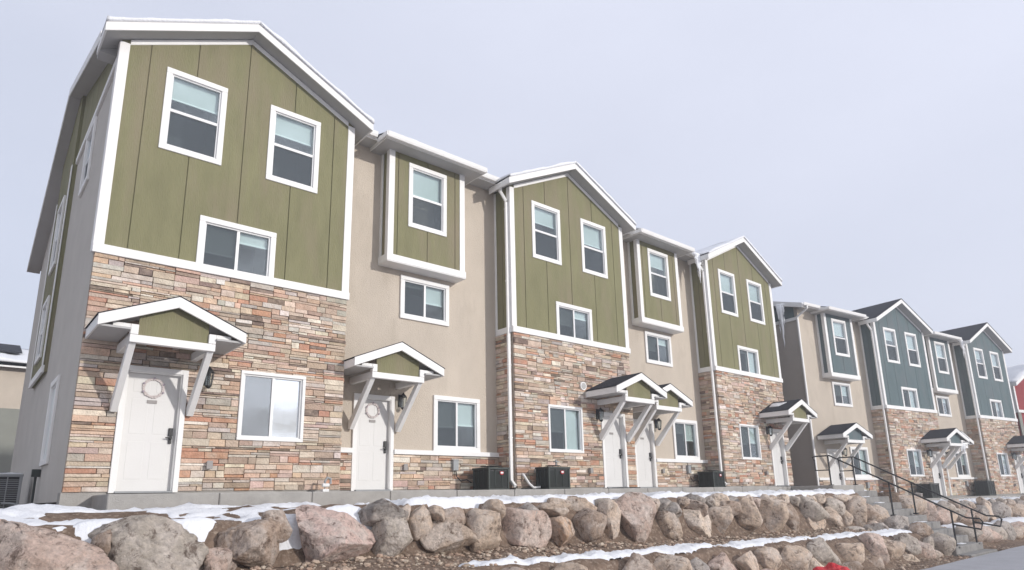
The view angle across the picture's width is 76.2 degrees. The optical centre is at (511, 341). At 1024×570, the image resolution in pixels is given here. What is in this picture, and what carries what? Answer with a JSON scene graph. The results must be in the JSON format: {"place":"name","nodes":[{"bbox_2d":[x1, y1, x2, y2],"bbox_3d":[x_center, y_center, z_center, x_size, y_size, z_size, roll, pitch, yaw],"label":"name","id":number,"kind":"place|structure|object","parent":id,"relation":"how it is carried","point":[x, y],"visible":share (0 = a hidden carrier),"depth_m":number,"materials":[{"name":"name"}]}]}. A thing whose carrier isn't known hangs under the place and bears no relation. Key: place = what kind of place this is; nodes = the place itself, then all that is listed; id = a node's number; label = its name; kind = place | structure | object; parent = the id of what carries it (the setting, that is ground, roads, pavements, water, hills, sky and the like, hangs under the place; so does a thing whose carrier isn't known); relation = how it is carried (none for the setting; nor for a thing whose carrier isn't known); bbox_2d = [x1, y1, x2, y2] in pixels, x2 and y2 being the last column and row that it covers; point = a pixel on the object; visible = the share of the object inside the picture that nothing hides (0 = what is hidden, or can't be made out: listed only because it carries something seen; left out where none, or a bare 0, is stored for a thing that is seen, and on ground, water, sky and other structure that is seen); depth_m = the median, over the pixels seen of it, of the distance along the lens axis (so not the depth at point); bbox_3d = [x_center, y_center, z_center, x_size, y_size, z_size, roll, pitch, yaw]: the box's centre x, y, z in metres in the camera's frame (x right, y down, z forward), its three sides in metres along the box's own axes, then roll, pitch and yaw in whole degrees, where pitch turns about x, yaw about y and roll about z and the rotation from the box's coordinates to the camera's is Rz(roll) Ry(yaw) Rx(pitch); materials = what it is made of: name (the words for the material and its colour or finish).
{"place":"outdoors","nodes":[
{"label":"outdoors","id":0,"kind":"place"},
{"bbox_2d":[0,343,28,471],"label":"house","id":1,"kind":"structure","parent":0,"point":[13,361],"depth_m":31.21,"materials":[{"name":"grey paint"}]},
{"bbox_2d":[0,0,1023,365],"label":"sky","id":2,"kind":"structure","parent":0,"point":[871,152],"materials":[{"name":"white"}]},
{"bbox_2d":[24,491,1023,569],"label":"ground","id":3,"kind":"structure","parent":0,"point":[288,558],"depth_m":10.71,"materials":[{"name":"soil"}]},
{"bbox_2d":[0,472,23,508],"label":"air conditioner","id":4,"kind":"object","parent":3,"relation":"on","point":[10,486],"visible":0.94,"depth_m":12.84,"materials":[{"name":"black metal"}]},
{"bbox_2d":[0,519,118,569],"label":"boulder","id":5,"kind":"object","parent":3,"relation":"on","point":[23,546],"visible":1,"depth_m":6.40,"materials":[{"name":"stone"}]},
{"bbox_2d":[90,529,111,556],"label":"boulder","id":6,"kind":"object","parent":3,"relation":"on","point":[102,540],"visible":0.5,"depth_m":6.82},
{"bbox_2d":[88,514,208,569],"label":"boulder","id":7,"kind":"object","parent":3,"relation":"on","point":[148,542],"visible":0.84,"depth_m":7.04,"materials":[{"name":"stone"}]},
{"bbox_2d":[0,501,371,549],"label":"snow","id":8,"kind":"structure","parent":3,"relation":"on","point":[198,524],"depth_m":8.28,"materials":[{"name":"snow"}]},
{"bbox_2d":[10,15,374,507],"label":"townhouse","id":9,"kind":"structure","parent":3,"relation":"on","point":[189,258],"depth_m":12.12,"materials":[{"name":"green"}]},
{"bbox_2d":[34,295,50,364],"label":"window","id":10,"kind":"structure","parent":9,"relation":"in","point":[45,308],"depth_m":15.20,"materials":[{"name":"white plastic"}]},
{"bbox_2d":[39,375,60,466],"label":"window","id":11,"kind":"structure","parent":9,"relation":"in","point":[54,387],"depth_m":12.26,"materials":[{"name":"white plastic"}]},
{"bbox_2d":[48,195,65,275],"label":"window","id":12,"kind":"structure","parent":9,"relation":"in","point":[60,213],"depth_m":15.58,"materials":[{"name":"white plastic"}]},
{"bbox_2d":[78,116,97,197],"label":"window","id":13,"kind":"structure","parent":9,"relation":"in","point":[90,139],"depth_m":13.39,"materials":[{"name":"white plastic"}]},
{"bbox_2d":[107,365,188,492],"bbox_3d":[-5.986,1.444,10.787,1.000,2.050,0.220,10,-17,-39],"label":"door","id":14,"kind":"structure","parent":9,"relation":"in","point":[147,442],"depth_m":10.81,"materials":[{"name":"wood"}]},
{"bbox_2d":[158,67,227,165],"bbox_3d":[-6.234,-4.124,12.558,1.080,1.650,0.945,10,-17,-39],"label":"window","id":15,"kind":"structure","parent":9,"relation":"in","point":[193,117],"depth_m":12.29,"materials":[{"name":"glass"}]},
{"bbox_2d":[196,215,276,277],"bbox_3d":[-5.451,-1.630,12.609,1.410,1.050,0.945,10,-17,-39],"label":"window","id":16,"kind":"structure","parent":9,"relation":"in","point":[221,243],"depth_m":12.30,"materials":[{"name":"glass"}]},
{"bbox_2d":[236,370,305,442],"bbox_3d":[-4.466,1.216,12.147,1.220,1.260,0.110,10,-17,-39],"label":"window","id":17,"kind":"structure","parent":9,"relation":"in","point":[271,406],"depth_m":12.14,"materials":[{"name":"glass"}]},
{"bbox_2d":[265,105,320,193],"bbox_3d":[-4.775,-3.865,13.775,1.075,1.650,0.945,10,-17,-39],"label":"window","id":18,"kind":"structure","parent":9,"relation":"in","point":[293,150],"depth_m":13.51,"materials":[{"name":"glass"}]},
{"bbox_2d":[199,547,238,569],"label":"boulder","id":19,"kind":"object","parent":3,"relation":"on","point":[217,558],"visible":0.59,"depth_m":7.47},
{"bbox_2d":[217,517,279,567],"bbox_3d":[-3.211,2.436,7.846,0.768,0.677,0.677,6,-13,-8],"label":"boulder","id":20,"kind":"object","parent":3,"relation":"on","point":[251,544],"visible":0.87,"depth_m":7.71,"materials":[{"name":"stone"}]},
{"bbox_2d":[261,509,292,542],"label":"boulder","id":21,"kind":"object","parent":20,"relation":"on","point":[279,517],"visible":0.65,"depth_m":8.07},
{"bbox_2d":[295,504,376,562],"bbox_3d":[-2.346,2.583,8.543,0.999,0.899,0.847,-2,-13,4],"label":"boulder","id":22,"kind":"object","parent":3,"relation":"on","point":[331,536],"visible":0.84,"depth_m":8.34,"materials":[{"name":"stone"}]},
{"bbox_2d":[370,516,412,556],"bbox_3d":[-1.722,2.742,9.066,0.797,0.771,0.555,-10,-16,32],"label":"boulder","id":23,"kind":"object","parent":3,"relation":"on","point":[393,537],"visible":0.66,"depth_m":8.83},
{"bbox_2d":[358,498,408,526],"bbox_3d":[-1.802,2.401,9.127,0.709,0.427,0.440,5,-9,-9],"label":"boulder","id":24,"kind":"object","parent":23,"relation":"on","point":[372,514],"visible":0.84,"depth_m":8.96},
{"bbox_2d":[339,130,516,490],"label":"townhouse","id":25,"kind":"structure","parent":3,"relation":"on","point":[419,399],"depth_m":15.34,"materials":[{"name":"beige paint"}]},
{"bbox_2d":[350,393,394,490],"bbox_3d":[-3.011,2.165,14.085,0.990,2.050,0.220,10,-17,-39],"label":"door","id":26,"kind":"structure","parent":25,"relation":"in","point":[373,432],"depth_m":14.13,"materials":[{"name":"wood"}]},
{"bbox_2d":[399,275,448,326],"bbox_3d":[-2.372,-0.891,15.994,1.380,1.050,0.945,10,-17,-39],"label":"window","id":27,"kind":"structure","parent":25,"relation":"in","point":[421,300],"depth_m":15.66,"materials":[{"name":"white plastic"}]},
{"bbox_2d":[408,162,446,236],"bbox_3d":[-2.330,-3.346,16.157,1.090,1.640,0.945,10,-17,-39],"label":"window","id":28,"kind":"structure","parent":25,"relation":"in","point":[427,193],"depth_m":15.89,"materials":[{"name":"white plastic"}]},
{"bbox_2d":[433,395,479,451],"bbox_3d":[-1.598,2.052,15.921,1.360,1.300,0.945,10,-17,-39],"label":"window","id":29,"kind":"structure","parent":25,"relation":"in","point":[456,420],"depth_m":15.61,"materials":[{"name":"white plastic"}]},
{"bbox_2d":[419,516,477,552],"bbox_3d":[-0.991,2.892,9.667,0.968,0.616,0.698,4,-18,-7],"label":"boulder","id":30,"kind":"object","parent":3,"relation":"on","point":[449,534],"visible":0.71,"depth_m":9.47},
{"bbox_2d":[408,504,432,541],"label":"boulder","id":31,"kind":"object","parent":30,"relation":"on","point":[420,523],"visible":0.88,"depth_m":9.33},
{"bbox_2d":[91,485,863,509],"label":"walkway","id":32,"kind":"structure","parent":3,"relation":"on","point":[122,501],"depth_m":11.25,"materials":[{"name":"concrete"}]},
{"bbox_2d":[472,466,509,489],"bbox_3d":[-0.488,3.186,15.263,0.640,0.570,0.628,10,-17,-39],"label":"air conditioner","id":33,"kind":"object","parent":32,"relation":"on","point":[491,478],"visible":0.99,"depth_m":15.06,"materials":[{"name":"black metal"}]},
{"bbox_2d":[535,465,570,488],"bbox_3d":[1.000,3.288,15.853,0.740,0.580,0.488,10,-17,-39],"label":"air conditioner","id":34,"kind":"object","parent":32,"relation":"on","point":[552,477],"visible":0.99,"depth_m":15.67,"materials":[{"name":"black metal"}]},
{"bbox_2d":[697,470,724,486],"bbox_3d":[6.470,4.442,21.165,0.660,0.570,0.588,10,-17,-39],"label":"air conditioner","id":35,"kind":"object","parent":32,"relation":"on","point":[711,478],"visible":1,"depth_m":20.98,"materials":[{"name":"black metal"}]},
{"bbox_2d":[465,508,501,551],"bbox_3d":[-0.480,2.994,10.113,0.610,0.806,0.750,8,-20,-23],"label":"boulder","id":36,"kind":"object","parent":3,"relation":"on","point":[484,525],"visible":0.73,"depth_m":9.89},
{"bbox_2d":[481,499,505,520],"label":"boulder","id":37,"kind":"object","parent":36,"relation":"on","point":[497,505],"visible":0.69,"depth_m":10.29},
{"bbox_2d":[501,507,551,548],"bbox_3d":[0.161,3.057,10.739,0.933,0.672,0.623,11,-18,-41],"label":"boulder","id":38,"kind":"object","parent":3,"relation":"on","point":[524,528],"visible":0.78,"depth_m":10.49,"materials":[{"name":"stone"}]},
{"bbox_2d":[550,516,574,546],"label":"boulder","id":39,"kind":"object","parent":3,"relation":"on","point":[563,531],"visible":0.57,"depth_m":10.93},
{"bbox_2d":[536,503,568,517],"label":"boulder","id":40,"kind":"object","parent":39,"relation":"on","point":[553,510],"visible":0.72,"depth_m":11.03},
{"bbox_2d":[489,161,666,489],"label":"townhouse","id":41,"kind":"structure","parent":3,"relation":"on","point":[579,390],"depth_m":17.66,"materials":[{"name":"green"}]},
{"bbox_2d":[531,200,561,265],"bbox_3d":[0.654,-2.904,18.300,1.080,1.650,0.945,10,-17,-39],"label":"window","id":42,"kind":"structure","parent":41,"relation":"in","point":[546,233],"depth_m":18.06,"materials":[{"name":"white plastic"}]},
{"bbox_2d":[547,404,583,452],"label":"window","id":43,"kind":"structure","parent":41,"relation":"in","point":[565,423],"depth_m":17.05,"materials":[{"name":"glass"}]},
{"bbox_2d":[556,301,592,340],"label":"window","id":44,"kind":"structure","parent":41,"relation":"in","point":[571,320],"depth_m":18.08,"materials":[{"name":"glass"}]},
{"bbox_2d":[580,218,607,278],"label":"window","id":45,"kind":"structure","parent":41,"relation":"in","point":[593,237],"depth_m":19.27,"materials":[{"name":"white plastic"}]},
{"bbox_2d":[600,412,628,487],"bbox_3d":[2.804,3.001,18.114,1.000,2.050,0.220,10,-17,-39],"label":"door","id":46,"kind":"structure","parent":41,"relation":"in","point":[614,446],"depth_m":18.18,"materials":[{"name":"wood"}]},
{"bbox_2d":[566,496,596,511],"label":"boulder","id":47,"kind":"object","parent":3,"relation":"on","point":[578,504],"visible":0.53,"depth_m":11.79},
{"bbox_2d":[572,508,606,542],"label":"boulder","id":48,"kind":"object","parent":3,"relation":"on","point":[589,524],"visible":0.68,"depth_m":11.37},
{"bbox_2d":[354,488,854,508],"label":"snow","id":49,"kind":"structure","parent":3,"relation":"on","point":[465,502],"depth_m":11.85,"materials":[{"name":"snow"}]},
{"bbox_2d":[598,500,620,539],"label":"boulder","id":50,"kind":"object","parent":3,"relation":"on","point":[610,510],"visible":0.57,"depth_m":11.95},
{"bbox_2d":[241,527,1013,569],"bbox_3d":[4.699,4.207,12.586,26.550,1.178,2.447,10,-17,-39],"label":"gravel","id":51,"kind":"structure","parent":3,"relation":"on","point":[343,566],"depth_m":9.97,"materials":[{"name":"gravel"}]},
{"bbox_2d":[615,492,656,542],"bbox_3d":[2.299,3.421,12.479,0.744,1.082,0.864,-10,-16,32],"label":"boulder","id":52,"kind":"object","parent":3,"relation":"on","point":[638,511],"visible":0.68,"depth_m":12.29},
{"bbox_2d":[622,552,655,569],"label":"boulder","id":53,"kind":"object","parent":3,"relation":"on","point":[636,561],"visible":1,"depth_m":10.01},
{"bbox_2d":[656,510,682,539],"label":"boulder","id":54,"kind":"object","parent":3,"relation":"on","point":[669,523],"visible":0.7,"depth_m":12.93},
{"bbox_2d":[653,554,692,569],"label":"boulder","id":55,"kind":"object","parent":3,"relation":"on","point":[668,562],"visible":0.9,"depth_m":10.47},
{"bbox_2d":[622,228,726,487],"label":"townhouse","id":56,"kind":"structure","parent":3,"relation":"on","point":[669,445],"depth_m":21.25,"materials":[{"name":"beige paint"}]},
{"bbox_2d":[633,419,657,487],"bbox_3d":[4.034,3.412,19.957,1.000,2.050,0.220,10,-17,-39],"label":"door","id":57,"kind":"structure","parent":56,"relation":"in","point":[646,468],"depth_m":20.02,"materials":[{"name":"wood"}]},
{"bbox_2d":[644,331,672,366],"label":"window","id":58,"kind":"structure","parent":56,"relation":"in","point":[658,349],"depth_m":21.42,"materials":[{"name":"glass"}]},
{"bbox_2d":[647,248,670,300],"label":"window","id":59,"kind":"structure","parent":56,"relation":"in","point":[659,283],"depth_m":21.66,"materials":[{"name":"glass"}]},
{"bbox_2d":[672,419,699,459],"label":"window","id":60,"kind":"structure","parent":56,"relation":"in","point":[685,432],"depth_m":21.50,"materials":[{"name":"white plastic"}]},
{"bbox_2d":[458,528,911,566],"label":"snow","id":61,"kind":"structure","parent":3,"relation":"on","point":[621,554],"depth_m":11.18,"materials":[{"name":"snow"}]},
{"bbox_2d":[683,509,711,536],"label":"boulder","id":62,"kind":"object","parent":3,"relation":"on","point":[697,521],"visible":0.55,"depth_m":13.58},
{"bbox_2d":[708,506,733,533],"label":"boulder","id":63,"kind":"object","parent":3,"relation":"on","point":[721,518],"visible":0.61,"depth_m":14.13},
{"bbox_2d":[708,552,736,569],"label":"boulder","id":64,"kind":"object","parent":3,"relation":"on","point":[721,561],"visible":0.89,"depth_m":11.30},
{"bbox_2d":[733,551,758,569],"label":"boulder","id":65,"kind":"object","parent":3,"relation":"on","point":[747,560],"visible":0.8,"depth_m":11.80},
{"bbox_2d":[736,494,762,530],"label":"boulder","id":66,"kind":"object","parent":3,"relation":"on","point":[749,516],"visible":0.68,"depth_m":14.72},
{"bbox_2d":[687,236,817,486],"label":"townhouse","id":67,"kind":"structure","parent":3,"relation":"on","point":[742,280],"depth_m":23.33,"materials":[{"name":"green"}]},
{"bbox_2d":[717,269,738,316],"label":"window","id":68,"kind":"structure","parent":67,"relation":"in","point":[727,289],"depth_m":23.82,"materials":[{"name":"white plastic"}]},
{"bbox_2d":[737,345,759,373],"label":"window","id":69,"kind":"structure","parent":67,"relation":"in","point":[748,358],"depth_m":23.85,"materials":[{"name":"glass"}]},
{"bbox_2d":[738,424,761,459],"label":"window","id":70,"kind":"structure","parent":67,"relation":"in","point":[749,434],"depth_m":22.81,"materials":[{"name":"glass"}]},
{"bbox_2d":[746,279,765,324],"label":"window","id":71,"kind":"structure","parent":67,"relation":"in","point":[754,291],"depth_m":25.04,"materials":[{"name":"glass"}]},
{"bbox_2d":[768,428,788,485],"bbox_3d":[9.693,4.220,23.856,1.000,2.050,0.220,10,-17,-39],"label":"door","id":72,"kind":"structure","parent":67,"relation":"in","point":[779,462],"depth_m":23.93,"materials":[{"name":"wood"}]},
{"bbox_2d":[754,546,781,569],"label":"boulder","id":73,"kind":"object","parent":3,"relation":"on","point":[769,557],"visible":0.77,"depth_m":12.33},
{"bbox_2d":[758,498,788,532],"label":"boulder","id":74,"kind":"object","parent":3,"relation":"on","point":[774,513],"visible":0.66,"depth_m":15.41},
{"bbox_2d":[780,545,812,569],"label":"boulder","id":75,"kind":"object","parent":3,"relation":"on","point":[795,557],"visible":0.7,"depth_m":12.89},
{"bbox_2d":[799,496,829,521],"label":"boulder","id":76,"kind":"object","parent":3,"relation":"on","point":[812,509],"visible":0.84,"depth_m":16.78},
{"bbox_2d":[806,537,841,564],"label":"boulder","id":77,"kind":"object","parent":3,"relation":"on","point":[819,549],"visible":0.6,"depth_m":13.75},
{"bbox_2d":[824,506,843,528],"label":"boulder","id":78,"kind":"object","parent":3,"relation":"on","point":[834,519],"visible":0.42,"depth_m":17.39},
{"bbox_2d":[773,301,896,491],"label":"townhouse","id":79,"kind":"structure","parent":3,"relation":"on","point":[823,372],"depth_m":27.88,"materials":[{"name":"beige paint"}]},
{"bbox_2d":[826,449,845,484],"bbox_3d":[13.365,5.470,26.992,1.000,2.050,0.170,7,-16,-32],"label":"door","id":80,"kind":"structure","parent":79,"relation":"in","point":[838,478],"depth_m":27.11,"materials":[{"name":"wood"}]},
{"bbox_2d":[830,318,849,356],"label":"window","id":81,"kind":"structure","parent":79,"relation":"in","point":[841,346],"depth_m":28.64,"materials":[{"name":"glass"}]},
{"bbox_2d":[831,381,852,406],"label":"window","id":82,"kind":"structure","parent":79,"relation":"in","point":[842,396],"depth_m":28.41,"materials":[{"name":"glass"}]},
{"bbox_2d":[849,447,871,477],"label":"window","id":83,"kind":"structure","parent":79,"relation":"in","point":[862,454],"depth_m":28.25,"materials":[{"name":"glass"}]},
{"bbox_2d":[836,542,864,563],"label":"boulder","id":84,"kind":"object","parent":3,"relation":"on","point":[852,551],"visible":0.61,"depth_m":14.47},
{"bbox_2d":[845,495,866,526],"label":"boulder","id":85,"kind":"object","parent":3,"relation":"on","point":[856,507],"visible":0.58,"depth_m":18.41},
{"bbox_2d":[858,533,889,564],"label":"boulder","id":86,"kind":"object","parent":3,"relation":"on","point":[874,543],"visible":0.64,"depth_m":15.31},
{"bbox_2d":[884,539,905,558],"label":"boulder","id":87,"kind":"object","parent":3,"relation":"on","point":[895,549],"visible":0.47,"depth_m":15.94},
{"bbox_2d":[883,515,909,529],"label":"boulder","id":88,"kind":"object","parent":3,"relation":"on","point":[897,522],"visible":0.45,"depth_m":18.38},
{"bbox_2d":[894,533,921,555],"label":"boulder","id":89,"kind":"object","parent":3,"relation":"on","point":[913,546],"visible":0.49,"depth_m":16.54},
{"bbox_2d":[853,298,968,496],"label":"townhouse","id":90,"kind":"structure","parent":3,"relation":"on","point":[901,328],"depth_m":29.91,"materials":[{"name":"blue stone"}]},
{"bbox_2d":[882,327,899,363],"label":"window","id":91,"kind":"structure","parent":90,"relation":"in","point":[892,353],"depth_m":30.39,"materials":[{"name":"glass"}]},
{"bbox_2d":[901,387,919,407],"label":"window","id":92,"kind":"structure","parent":90,"relation":"in","point":[909,396],"depth_m":30.39,"materials":[{"name":"glass"}]},
{"bbox_2d":[904,332,920,367],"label":"window","id":93,"kind":"structure","parent":90,"relation":"in","point":[910,339],"depth_m":31.42,"materials":[{"name":"glass"}]},
{"bbox_2d":[906,449,924,476],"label":"window","id":94,"kind":"structure","parent":90,"relation":"in","point":[914,456],"depth_m":29.38,"materials":[{"name":"glass"}]},
{"bbox_2d":[928,451,946,495],"bbox_3d":[19.620,6.104,30.207,1.000,2.050,0.220,7,-16,-32],"label":"door","id":95,"kind":"structure","parent":90,"relation":"in","point":[937,472],"depth_m":30.31,"materials":[{"name":"white metal"}]},
{"bbox_2d":[899,495,926,514],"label":"boulder","id":96,"kind":"object","parent":3,"relation":"on","point":[906,501],"visible":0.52,"depth_m":21.18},
{"bbox_2d":[908,522,933,537],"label":"boulder","id":97,"kind":"object","parent":3,"relation":"on","point":[923,530],"visible":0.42,"depth_m":18.03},
{"bbox_2d":[854,491,997,556],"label":"concrete stairs","id":98,"kind":"structure","parent":3,"relation":"on","point":[965,547],"depth_m":19.71,"materials":[{"name":"concrete"}]},
{"bbox_2d":[812,455,983,545],"bbox_3d":[11.276,4.646,19.424,0.120,2.734,4.453,10,-17,-39],"label":"stair handrail","id":99,"kind":"object","parent":98,"relation":"attached to","point":[889,483],"visible":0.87,"depth_m":19.30,"materials":[{"name":"black metal"}]},
{"bbox_2d":[837,456,1002,543],"bbox_3d":[12.646,4.889,20.566,0.120,2.734,4.453,10,-17,-39],"label":"stair handrail","id":100,"kind":"object","parent":98,"relation":"attached to","point":[911,483],"visible":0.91,"depth_m":20.43,"materials":[{"name":"black metal"}]},
{"bbox_2d":[930,532,955,555],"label":"boulder","id":101,"kind":"object","parent":3,"relation":"on","point":[945,544],"visible":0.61,"depth_m":17.61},
{"bbox_2d":[924,331,988,496],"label":"townhouse","id":102,"kind":"structure","parent":3,"relation":"on","point":[961,476],"depth_m":33.21,"materials":[{"name":"beige paint"}]},
{"bbox_2d":[933,341,949,373],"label":"window","id":103,"kind":"structure","parent":102,"relation":"in","point":[940,352],"depth_m":33.47,"materials":[{"name":"glass"}]},
{"bbox_2d":[935,395,951,416],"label":"window","id":104,"kind":"structure","parent":102,"relation":"in","point":[942,402],"depth_m":33.25,"materials":[{"name":"white plastic"}]},
{"bbox_2d":[954,451,970,476],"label":"window","id":105,"kind":"structure","parent":102,"relation":"in","point":[962,465],"depth_m":33.21,"materials":[{"name":"white plastic"}]},
{"bbox_2d":[926,494,1023,500],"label":"walkway","id":106,"kind":"structure","parent":3,"relation":"on","point":[967,497],"depth_m":29.59,"materials":[{"name":"snow"}]},
{"bbox_2d":[916,482,940,497],"bbox_3d":[18.175,6.472,28.513,0.770,0.670,0.620,7,-16,-32],"label":"air conditioner","id":107,"kind":"object","parent":106,"relation":"on","point":[932,486],"visible":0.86,"depth_m":28.30,"materials":[{"name":"black metal"}]},
{"bbox_2d":[973,480,996,495],"bbox_3d":[23.719,7.310,32.748,0.770,0.770,0.620,7,-16,-32],"label":"air conditioner","id":108,"kind":"object","parent":106,"relation":"on","point":[984,488],"visible":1,"depth_m":32.54,"materials":[{"name":"black metal"}]},
{"bbox_2d":[940,322,1023,494],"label":"townhouse","id":109,"kind":"structure","parent":3,"relation":"on","point":[987,347],"depth_m":34.70,"materials":[{"name":"wood"}]},
{"bbox_2d":[973,347,987,378],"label":"window","id":110,"kind":"structure","parent":109,"relation":"in","point":[978,353],"depth_m":35.23,"materials":[{"name":"glass"}]},
{"bbox_2d":[1006,364,1023,452],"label":"house","id":111,"kind":"structure","parent":3,"relation":"on","point":[1016,376],"depth_m":38.33,"materials":[{"name":"red"}]},
{"bbox_2d":[922,546,1023,569],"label":"road","id":112,"kind":"structure","parent":0,"point":[1010,559],"depth_m":15.66,"materials":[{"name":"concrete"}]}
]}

